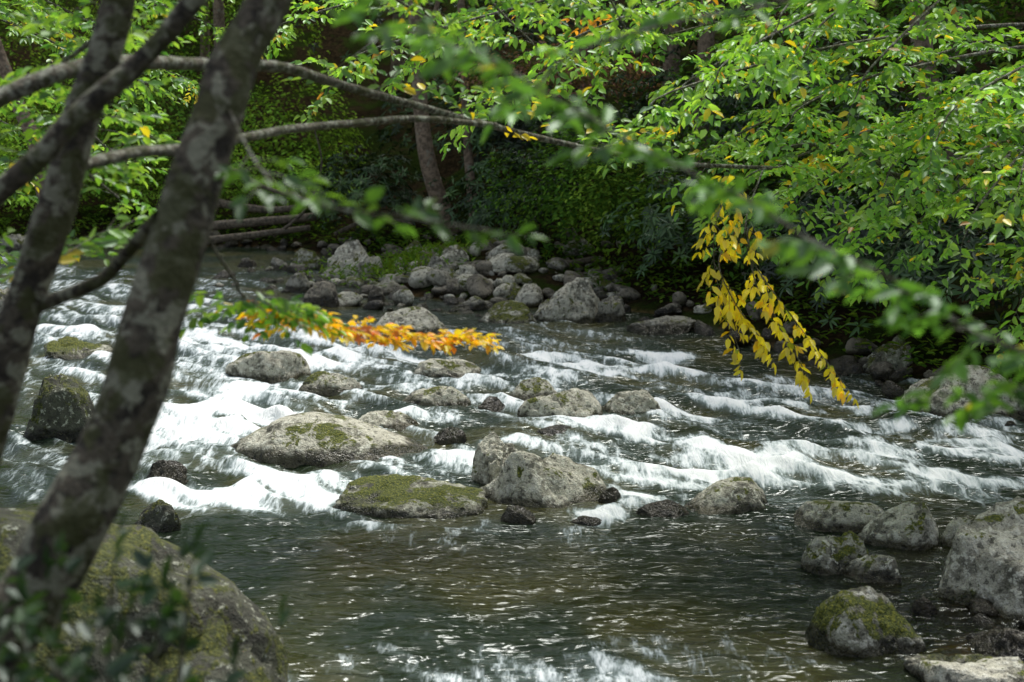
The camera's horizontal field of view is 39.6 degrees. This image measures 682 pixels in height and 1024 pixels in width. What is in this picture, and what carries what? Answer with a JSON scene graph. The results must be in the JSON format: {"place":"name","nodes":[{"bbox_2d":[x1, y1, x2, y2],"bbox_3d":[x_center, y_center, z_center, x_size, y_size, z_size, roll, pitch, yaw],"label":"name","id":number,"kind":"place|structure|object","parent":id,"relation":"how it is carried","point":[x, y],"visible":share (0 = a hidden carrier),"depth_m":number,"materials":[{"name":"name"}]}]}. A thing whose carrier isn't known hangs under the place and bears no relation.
{"place":"outdoors","nodes":[
{"label":"outdoors","id":0,"kind":"place"},
{"bbox_2d":[0,245,1023,681],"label":"river water","id":1,"kind":"structure","parent":0,"point":[622,593],"depth_m":9.18,"materials":[{"name":"liquid"}]},
{"bbox_2d":[43,336,111,359],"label":"river rock","id":2,"kind":"object","parent":1,"relation":"in","point":[67,348],"visible":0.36,"depth_m":13.93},
{"bbox_2d":[135,499,180,531],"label":"river rock","id":3,"kind":"object","parent":1,"relation":"in","point":[159,515],"visible":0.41,"depth_m":8.33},
{"bbox_2d":[146,460,188,484],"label":"river rock","id":4,"kind":"object","parent":1,"relation":"in","point":[175,470],"visible":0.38,"depth_m":9.48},
{"bbox_2d":[285,272,311,292],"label":"river rock","id":5,"kind":"object","parent":1,"relation":"in","point":[298,282],"visible":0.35,"depth_m":18.54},
{"bbox_2d":[298,371,362,395],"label":"river rock","id":6,"kind":"object","parent":1,"relation":"in","point":[324,383],"visible":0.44,"depth_m":12.26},
{"bbox_2d":[358,410,418,430],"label":"river rock","id":7,"kind":"object","parent":1,"relation":"in","point":[399,421],"visible":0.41,"depth_m":10.92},
{"bbox_2d":[332,474,487,518],"bbox_3d":[-0.637,1.130,8.898,1.033,0.506,0.708,4,10,22],"label":"river rock","id":8,"kind":"object","parent":1,"relation":"in","point":[396,496],"visible":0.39,"depth_m":8.74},
{"bbox_2d":[402,386,470,406],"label":"river rock","id":9,"kind":"object","parent":1,"relation":"in","point":[442,396],"visible":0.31,"depth_m":11.70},
{"bbox_2d":[414,358,481,377],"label":"river rock","id":10,"kind":"object","parent":1,"relation":"in","point":[438,367],"visible":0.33,"depth_m":12.89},
{"bbox_2d":[434,426,466,444],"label":"river rock","id":11,"kind":"object","parent":1,"relation":"in","point":[450,435],"visible":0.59,"depth_m":10.52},
{"bbox_2d":[478,396,504,411],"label":"river rock","id":12,"kind":"object","parent":1,"relation":"in","point":[493,403],"visible":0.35,"depth_m":11.55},
{"bbox_2d":[500,505,535,524],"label":"river rock","id":13,"kind":"object","parent":1,"relation":"in","point":[516,514],"visible":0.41,"depth_m":8.46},
{"bbox_2d":[509,377,556,400],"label":"river rock","id":14,"kind":"object","parent":1,"relation":"in","point":[526,389],"visible":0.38,"depth_m":11.94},
{"bbox_2d":[536,424,571,435],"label":"river rock","id":15,"kind":"object","parent":1,"relation":"in","point":[553,430],"visible":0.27,"depth_m":10.68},
{"bbox_2d":[517,388,602,416],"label":"river rock","id":16,"kind":"object","parent":1,"relation":"in","point":[574,402],"visible":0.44,"depth_m":11.21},
{"bbox_2d":[571,515,601,526],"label":"river rock","id":17,"kind":"object","parent":1,"relation":"in","point":[588,521],"visible":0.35,"depth_m":8.46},
{"bbox_2d":[598,487,620,503],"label":"river rock","id":18,"kind":"object","parent":1,"relation":"in","point":[611,495],"visible":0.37,"depth_m":8.89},
{"bbox_2d":[601,389,661,414],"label":"river rock","id":19,"kind":"object","parent":1,"relation":"in","point":[631,402],"visible":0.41,"depth_m":11.36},
{"bbox_2d":[636,499,689,517],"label":"river rock","id":20,"kind":"object","parent":1,"relation":"in","point":[667,508],"visible":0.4,"depth_m":8.61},
{"bbox_2d":[684,476,767,514],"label":"river rock","id":21,"kind":"object","parent":1,"relation":"in","point":[734,495],"visible":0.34,"depth_m":8.75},
{"bbox_2d":[800,530,869,593],"bbox_3d":[1.756,1.279,7.732,0.424,0.486,0.283,-5,11,-25],"label":"river rock","id":22,"kind":"object","parent":1,"relation":"in","point":[827,555],"visible":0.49,"depth_m":7.62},
{"bbox_2d":[793,500,884,531],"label":"river rock","id":23,"kind":"object","parent":1,"relation":"in","point":[832,516],"visible":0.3,"depth_m":8.38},
{"bbox_2d":[0,0,1023,655],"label":"ground","id":24,"kind":"structure","parent":0,"point":[336,42],"depth_m":25.73,"materials":[{"name":"plant"}]},
{"bbox_2d":[0,234,25,251],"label":"river rock","id":25,"kind":"object","parent":24,"relation":"on","point":[17,240],"visible":0.23,"depth_m":23.47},
{"bbox_2d":[0,1,46,198],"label":"forest tree","id":26,"kind":"object","parent":24,"relation":"on","point":[5,68],"visible":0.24,"depth_m":24.14,"materials":[{"name":"brown plant"}]},
{"bbox_2d":[0,134,85,216],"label":"understory shrub","id":27,"kind":"object","parent":24,"relation":"on","point":[30,204],"visible":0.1,"depth_m":25.09,"materials":[{"name":"green plant"}]},
{"bbox_2d":[0,51,106,156],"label":"understory shrub","id":28,"kind":"object","parent":24,"relation":"on","point":[15,120],"visible":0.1,"depth_m":27.23,"materials":[{"name":"green plant"}]},
{"bbox_2d":[23,373,93,442],"bbox_3d":[-3.458,0.778,10.911,0.601,1.052,0.390,-2,10,-12],"label":"mossy boulder","id":29,"kind":"object","parent":24,"relation":"on","point":[63,405],"visible":0.43,"depth_m":10.73,"materials":[{"name":"stone"}]},
{"bbox_2d":[0,0,149,58],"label":"understory shrub","id":30,"kind":"object","parent":24,"relation":"on","point":[19,34],"visible":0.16,"depth_m":29.57,"materials":[{"name":"green plant"}]},
{"bbox_2d":[25,138,152,217],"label":"understory shrub","id":31,"kind":"object","parent":24,"relation":"on","point":[93,192],"visible":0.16,"depth_m":25.27,"materials":[{"name":"green plant"}]},
{"bbox_2d":[2,12,189,176],"bbox_3d":[-7.825,-4.593,27.612,4.326,3.555,3.629,0,10,0],"label":"understory shrub","id":32,"kind":"object","parent":24,"relation":"on","point":[126,110],"visible":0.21,"depth_m":27.09,"materials":[{"name":"green plant"}]},
{"bbox_2d":[87,130,176,212],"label":"understory shrub","id":33,"kind":"object","parent":24,"relation":"on","point":[147,181],"visible":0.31,"depth_m":25.19,"materials":[{"name":"green plant"}]},
{"bbox_2d":[0,508,287,681],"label":"mossy boulder","id":34,"kind":"object","parent":24,"relation":"on","point":[224,611],"visible":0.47,"depth_m":5.03,"materials":[{"name":"stone"}]},
{"bbox_2d":[0,511,300,681],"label":"shrub","id":35,"kind":"object","parent":24,"relation":"on","point":[118,668],"visible":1,"depth_m":2.36,"materials":[{"name":"green plant"}]},
{"bbox_2d":[4,0,307,82],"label":"understory shrub","id":36,"kind":"object","parent":24,"relation":"on","point":[159,18],"visible":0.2,"depth_m":29.06,"materials":[{"name":"green plant"}]},
{"bbox_2d":[0,0,341,265],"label":"riverside alder tree","id":37,"kind":"object","parent":24,"relation":"on","point":[35,6],"visible":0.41,"depth_m":9.71,"materials":[{"name":"green plant"}]},
{"bbox_2d":[94,23,298,174],"bbox_3d":[-6.234,-4.314,26.797,4.231,3.326,3.820,0,10,0],"label":"understory shrub","id":38,"kind":"object","parent":24,"relation":"on","point":[158,130],"visible":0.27,"depth_m":26.03,"materials":[{"name":"green plant"}]},
{"bbox_2d":[70,0,339,87],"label":"understory shrub","id":39,"kind":"object","parent":24,"relation":"on","point":[227,25],"visible":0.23,"depth_m":29.29,"materials":[{"name":"green plant"}]},
{"bbox_2d":[200,2,209,57],"bbox_3d":[-6.426,-12.948,31.265,10.659,13.532,10.890,0,10,0],"label":"forest tree","id":40,"kind":"object","parent":24,"relation":"on","point":[204,53],"visible":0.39,"depth_m":32.24,"materials":[{"name":"brown plant"}]},
{"bbox_2d":[150,648,262,681],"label":"mossy boulder","id":41,"kind":"object","parent":24,"relation":"on","point":[213,665],"visible":0.16,"depth_m":4.85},
{"bbox_2d":[142,141,288,220],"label":"understory shrub","id":42,"kind":"object","parent":24,"relation":"on","point":[234,193],"visible":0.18,"depth_m":24.89,"materials":[{"name":"green plant"}]},
{"bbox_2d":[213,0,232,186],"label":"forest tree","id":43,"kind":"object","parent":24,"relation":"on","point":[218,13],"visible":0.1,"depth_m":26.76,"materials":[{"name":"brown plant"}]},
{"bbox_2d":[207,225,309,243],"bbox_3d":[-4.495,-1.741,23.750,2.235,0.371,0.309,-1,10,-5],"label":"fallen log","id":44,"kind":"object","parent":24,"relation":"on","point":[236,236],"visible":0.65,"depth_m":23.66,"materials":[{"name":"brown wood"}]},
{"bbox_2d":[273,130,322,237],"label":"branch","id":45,"kind":"object","parent":44,"relation":"on","point":[288,225],"visible":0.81,"depth_m":23.44,"materials":[{"name":"brown wood"}]},
{"bbox_2d":[211,213,316,230],"bbox_3d":[-4.820,-1.976,24.199,3.064,0.445,0.610,3,10,16],"label":"fallen log","id":46,"kind":"object","parent":24,"relation":"on","point":[243,223],"visible":0.45,"depth_m":23.91,"materials":[{"name":"brown wood"}]},
{"bbox_2d":[225,350,310,383],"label":"river rock","id":47,"kind":"object","parent":24,"relation":"on","point":[271,367],"visible":0.39,"depth_m":12.78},
{"bbox_2d":[217,199,333,212],"bbox_3d":[-4.259,-2.345,24.279,2.566,0.326,0.166,2,10,12],"label":"fallen log","id":48,"kind":"object","parent":24,"relation":"on","point":[222,203],"visible":0.39,"depth_m":24.23,"materials":[{"name":"brown wood"}]},
{"bbox_2d":[233,138,358,226],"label":"understory shrub","id":49,"kind":"object","parent":24,"relation":"on","point":[297,173],"visible":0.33,"depth_m":24.87,"materials":[{"name":"green plant"}]},
{"bbox_2d":[228,72,372,198],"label":"understory shrub","id":50,"kind":"object","parent":24,"relation":"on","point":[349,132],"visible":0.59,"depth_m":26.03,"materials":[{"name":"green plant"}]},
{"bbox_2d":[292,248,320,269],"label":"river rock","id":51,"kind":"object","parent":24,"relation":"on","point":[303,255],"visible":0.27,"depth_m":21.11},
{"bbox_2d":[303,281,338,307],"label":"river rock","id":52,"kind":"object","parent":24,"relation":"on","point":[321,293],"visible":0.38,"depth_m":17.25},
{"bbox_2d":[230,412,427,467],"bbox_3d":[-1.330,0.976,10.529,1.884,0.954,1.129,0,10,0],"label":"river rock","id":53,"kind":"object","parent":24,"relation":"on","point":[318,439],"visible":0.38,"depth_m":10.11,"materials":[{"name":"stone"}]},
{"bbox_2d":[322,240,378,280],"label":"river rock","id":54,"kind":"object","parent":24,"relation":"on","point":[352,252],"visible":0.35,"depth_m":19.84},
{"bbox_2d":[334,215,412,235],"bbox_3d":[-2.267,-1.864,23.077,1.380,0.368,0.139,3,10,17],"label":"fallen log","id":55,"kind":"object","parent":24,"relation":"on","point":[347,228],"visible":0.7,"depth_m":23.13,"materials":[{"name":"brown wood"}]},
{"bbox_2d":[305,142,445,242],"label":"rhododendron bush","id":56,"kind":"object","parent":24,"relation":"on","point":[356,194],"visible":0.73,"depth_m":23.04,"materials":[{"name":"green plant"}]},
{"bbox_2d":[367,285,384,302],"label":"river rock","id":57,"kind":"object","parent":24,"relation":"on","point":[375,292],"visible":0.27,"depth_m":17.36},
{"bbox_2d":[390,0,402,92],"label":"forest tree","id":58,"kind":"object","parent":24,"relation":"on","point":[396,62],"visible":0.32,"depth_m":30.30,"materials":[{"name":"brown plant"}]},
{"bbox_2d":[273,0,536,84],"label":"rhododendron bush","id":59,"kind":"object","parent":24,"relation":"on","point":[378,14],"visible":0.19,"depth_m":28.18,"materials":[{"name":"green plant"}]},
{"bbox_2d":[374,306,447,334],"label":"river rock","id":60,"kind":"object","parent":24,"relation":"on","point":[422,320],"visible":0.32,"depth_m":15.38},
{"bbox_2d":[0,0,822,681],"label":"leaning birch tree","id":61,"kind":"object","parent":24,"relation":"on","point":[82,502],"visible":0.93,"depth_m":3.28,"materials":[{"name":"green plant"}]},
{"bbox_2d":[408,0,457,234],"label":"forest tree","id":62,"kind":"object","parent":24,"relation":"on","point":[428,163],"visible":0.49,"depth_m":22.62,"materials":[{"name":"brown plant"}]},
{"bbox_2d":[446,278,464,294],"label":"river rock","id":63,"kind":"object","parent":24,"relation":"on","point":[454,286],"visible":0.34,"depth_m":18.01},
{"bbox_2d":[212,235,711,313],"bbox_3d":[-1.073,-0.871,18.613,4.589,0.714,7.876,-6,11,-30],"label":"cobble bar","id":64,"kind":"object","parent":24,"relation":"on","point":[529,295],"visible":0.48,"depth_m":18.18,"materials":[{"name":"stone"}]},
{"bbox_2d":[457,0,478,220],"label":"forest tree","id":65,"kind":"object","parent":24,"relation":"on","point":[468,157],"visible":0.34,"depth_m":22.73,"materials":[{"name":"brown plant"}]},
{"bbox_2d":[450,296,489,310],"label":"river rock","id":66,"kind":"object","parent":24,"relation":"on","point":[474,303],"visible":0.42,"depth_m":16.99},
{"bbox_2d":[366,29,601,176],"bbox_3d":[-0.325,-3.829,24.512,4.374,3.077,3.182,0,10,0],"label":"rhododendron bush","id":67,"kind":"object","parent":24,"relation":"on","point":[429,95],"visible":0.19,"depth_m":23.89,"materials":[{"name":"green plant"}]},
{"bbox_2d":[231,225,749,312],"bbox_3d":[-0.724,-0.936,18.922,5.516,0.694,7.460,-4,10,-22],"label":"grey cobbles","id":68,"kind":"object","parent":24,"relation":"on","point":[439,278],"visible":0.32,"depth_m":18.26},
{"bbox_2d":[472,432,517,484],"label":"river rock","id":69,"kind":"object","parent":24,"relation":"on","point":[493,451],"visible":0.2,"depth_m":9.25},
{"bbox_2d":[425,143,583,242],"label":"rhododendron bush","id":70,"kind":"object","parent":24,"relation":"on","point":[468,206],"visible":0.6,"depth_m":20.84,"materials":[{"name":"green plant"}]},
{"bbox_2d":[477,300,536,323],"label":"river rock","id":71,"kind":"object","parent":24,"relation":"on","point":[511,312],"visible":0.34,"depth_m":15.98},
{"bbox_2d":[0,205,1023,387],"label":"bank undergrowth","id":72,"kind":"object","parent":24,"relation":"on","point":[406,255],"visible":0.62,"depth_m":18.48,"materials":[{"name":"green plant"}]},
{"bbox_2d":[443,52,642,188],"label":"rhododendron bush","id":73,"kind":"object","parent":24,"relation":"on","point":[528,144],"visible":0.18,"depth_m":22.71,"materials":[{"name":"green plant"}]},
{"bbox_2d":[480,451,606,507],"bbox_3d":[0.198,1.314,9.017,0.899,1.268,0.726,0,10,0],"label":"river rock","id":74,"kind":"object","parent":24,"relation":"on","point":[532,480],"visible":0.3,"depth_m":8.89,"materials":[{"name":"stone"}]},
{"bbox_2d":[65,228,1023,661],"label":"shore cobbles","id":75,"kind":"object","parent":24,"relation":"on","point":[981,610],"visible":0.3,"depth_m":16.32,"materials":[{"name":"stone"}]},
{"bbox_2d":[433,36,661,107],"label":"autumn shrub","id":76,"kind":"object","parent":24,"relation":"on","point":[577,82],"visible":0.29,"depth_m":22.14,"materials":[{"name":"green plant"}]},
{"bbox_2d":[533,277,598,323],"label":"river rock","id":77,"kind":"object","parent":24,"relation":"on","point":[576,300],"visible":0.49,"depth_m":16.14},
{"bbox_2d":[472,106,675,246],"bbox_3d":[0.782,-2.245,20.405,2.903,2.269,2.433,4,11,23],"label":"understory shrub","id":78,"kind":"object","parent":24,"relation":"on","point":[537,218],"visible":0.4,"depth_m":20.00,"materials":[{"name":"green plant"}]},
{"bbox_2d":[131,0,1023,408],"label":"overhanging beech tree","id":79,"kind":"object","parent":24,"relation":"on","point":[923,132],"visible":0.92,"depth_m":7.83,"materials":[{"name":"green plant"}]},
{"bbox_2d":[495,93,699,264],"bbox_3d":[1.253,-2.038,19.204,2.974,2.580,2.717,0,10,0],"label":"understory shrub","id":80,"kind":"object","parent":24,"relation":"on","point":[571,202],"visible":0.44,"depth_m":18.87,"materials":[{"name":"green plant"}]},
{"bbox_2d":[466,0,743,80],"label":"rhododendron bush","id":81,"kind":"object","parent":24,"relation":"on","point":[546,29],"visible":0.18,"depth_m":25.55,"materials":[{"name":"green plant"}]},
{"bbox_2d":[595,296,625,322],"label":"river rock","id":82,"kind":"object","parent":24,"relation":"on","point":[610,308],"visible":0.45,"depth_m":16.14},
{"bbox_2d":[552,117,729,275],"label":"understory shrub","id":83,"kind":"object","parent":24,"relation":"on","point":[605,209],"visible":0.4,"depth_m":18.12,"materials":[{"name":"green plant"}]},
{"bbox_2d":[626,315,695,334],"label":"river rock","id":84,"kind":"object","parent":24,"relation":"on","point":[669,325],"visible":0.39,"depth_m":15.34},
{"bbox_2d":[654,2,681,195],"bbox_3d":[2.099,-8.383,20.884,10.548,12.921,10.616,0,10,0],"label":"forest tree","id":85,"kind":"object","parent":24,"relation":"on","point":[668,64],"visible":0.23,"depth_m":21.96,"materials":[{"name":"brown plant"}]},
{"bbox_2d":[329,0,1023,433],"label":"hornbeam tree","id":86,"kind":"object","parent":24,"relation":"on","point":[799,252],"visible":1,"depth_m":2.50,"materials":[{"name":"green plant"}]},
{"bbox_2d":[595,166,783,278],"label":"rhododendron bush","id":87,"kind":"object","parent":24,"relation":"on","point":[663,233],"visible":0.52,"depth_m":17.07,"materials":[{"name":"green plant"}]},
{"bbox_2d":[684,0,715,243],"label":"forest tree","id":88,"kind":"object","parent":24,"relation":"on","point":[706,40],"visible":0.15,"depth_m":19.15,"materials":[{"name":"brown plant"}]},
{"bbox_2d":[600,50,810,178],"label":"rhododendron bush","id":89,"kind":"object","parent":24,"relation":"on","point":[641,103],"visible":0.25,"depth_m":20.95,"materials":[{"name":"green plant"}]},
{"bbox_2d":[614,3,882,222],"bbox_3d":[3.485,-2.817,19.336,3.601,3.441,3.584,8,13,40],"label":"understory shrub","id":90,"kind":"object","parent":24,"relation":"on","point":[722,110],"visible":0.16,"depth_m":18.63,"materials":[{"name":"green plant"}]},
{"bbox_2d":[641,105,886,290],"bbox_3d":[3.150,-1.569,16.961,2.874,2.456,2.604,-7,12,-35],"label":"understory shrub","id":91,"kind":"object","parent":24,"relation":"on","point":[733,213],"visible":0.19,"depth_m":16.45,"materials":[{"name":"green plant"}]},
{"bbox_2d":[737,174,931,286],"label":"rhododendron bush","id":92,"kind":"object","parent":24,"relation":"on","point":[800,213],"visible":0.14,"depth_m":15.32,"materials":[{"name":"green plant"}]},
{"bbox_2d":[652,0,1023,105],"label":"understory shrub","id":93,"kind":"object","parent":24,"relation":"on","point":[786,36],"visible":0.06,"depth_m":21.99,"materials":[{"name":"green plant"}]},
{"bbox_2d":[669,0,1023,176],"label":"rhododendron bush","id":94,"kind":"object","parent":24,"relation":"on","point":[845,105],"visible":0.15,"depth_m":17.45,"materials":[{"name":"green plant"}]},
{"bbox_2d":[805,586,926,662],"bbox_3d":[1.649,1.457,6.643,0.558,0.610,0.357,0,10,0],"label":"mossy boulder","id":95,"kind":"object","parent":24,"relation":"on","point":[865,621],"visible":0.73,"depth_m":6.53,"materials":[{"name":"stone"}]},
{"bbox_2d":[839,554,902,606],"bbox_3d":[1.898,1.333,7.541,0.310,0.409,0.235,0,10,0],"label":"river rock","id":96,"kind":"object","parent":24,"relation":"on","point":[872,569],"visible":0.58,"depth_m":7.47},
{"bbox_2d":[740,146,1007,336],"bbox_3d":[3.628,-0.934,14.090,2.685,2.086,2.491,0,10,0],"label":"rhododendron bush","id":97,"kind":"object","parent":24,"relation":"on","point":[824,241],"visible":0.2,"depth_m":13.55,"materials":[{"name":"green plant"}]},
{"bbox_2d":[863,335,912,373],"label":"river rock","id":98,"kind":"object","parent":24,"relation":"on","point":[893,356],"visible":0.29,"depth_m":12.97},
{"bbox_2d":[773,0,1023,271],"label":"understory shrub","id":99,"kind":"object","parent":24,"relation":"on","point":[979,57],"visible":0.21,"depth_m":15.30,"materials":[{"name":"green plant"}]},
{"bbox_2d":[857,501,941,601],"bbox_3d":[2.224,1.233,8.161,0.534,0.641,0.367,0,10,0],"label":"river rock","id":100,"kind":"object","parent":24,"relation":"on","point":[907,525],"visible":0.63,"depth_m":8.05,"materials":[{"name":"stone"}]},
{"bbox_2d":[906,596,937,649],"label":"river rock","id":101,"kind":"object","parent":24,"relation":"on","point":[923,606],"visible":0.77,"depth_m":7.00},
{"bbox_2d":[853,154,1023,331],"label":"rhododendron bush","id":102,"kind":"object","parent":24,"relation":"on","point":[917,249],"visible":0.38,"depth_m":12.34,"materials":[{"name":"green plant"}]},
{"bbox_2d":[853,0,1023,92],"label":"understory shrub","id":103,"kind":"object","parent":24,"relation":"on","point":[892,4],"visible":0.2,"depth_m":18.95,"materials":[{"name":"green plant"}]},
{"bbox_2d":[908,0,973,265],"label":"forest tree","id":104,"kind":"object","parent":24,"relation":"on","point":[925,43],"visible":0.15,"depth_m":15.91,"materials":[{"name":"brown plant"}]},
{"bbox_2d":[885,0,1023,248],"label":"understory shrub","id":105,"kind":"object","parent":24,"relation":"on","point":[993,210],"visible":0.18,"depth_m":13.80,"materials":[{"name":"green plant"}]},
{"bbox_2d":[941,517,970,571],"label":"river rock","id":106,"kind":"object","parent":24,"relation":"on","point":[949,533],"visible":0.38,"depth_m":8.07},
{"bbox_2d":[902,365,1023,421],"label":"river boulder","id":107,"kind":"object","parent":24,"relation":"on","point":[979,378],"visible":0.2,"depth_m":11.42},
{"bbox_2d":[903,653,1023,681],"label":"river rock","id":108,"kind":"object","parent":24,"relation":"on","point":[937,667],"visible":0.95,"depth_m":6.09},
{"bbox_2d":[933,496,1023,639],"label":"river boulder","id":109,"kind":"object","parent":24,"relation":"on","point":[985,558],"visible":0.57,"depth_m":7.12,"materials":[{"name":"stone"}]},
{"bbox_2d":[963,165,1023,329],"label":"understory shrub","id":110,"kind":"object","parent":24,"relation":"on","point":[1020,241],"visible":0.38,"depth_m":11.93,"materials":[{"name":"green plant"}]},
{"bbox_2d":[974,628,1023,660],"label":"river rock","id":111,"kind":"object","parent":24,"relation":"on","point":[1005,642],"visible":0.62,"depth_m":6.44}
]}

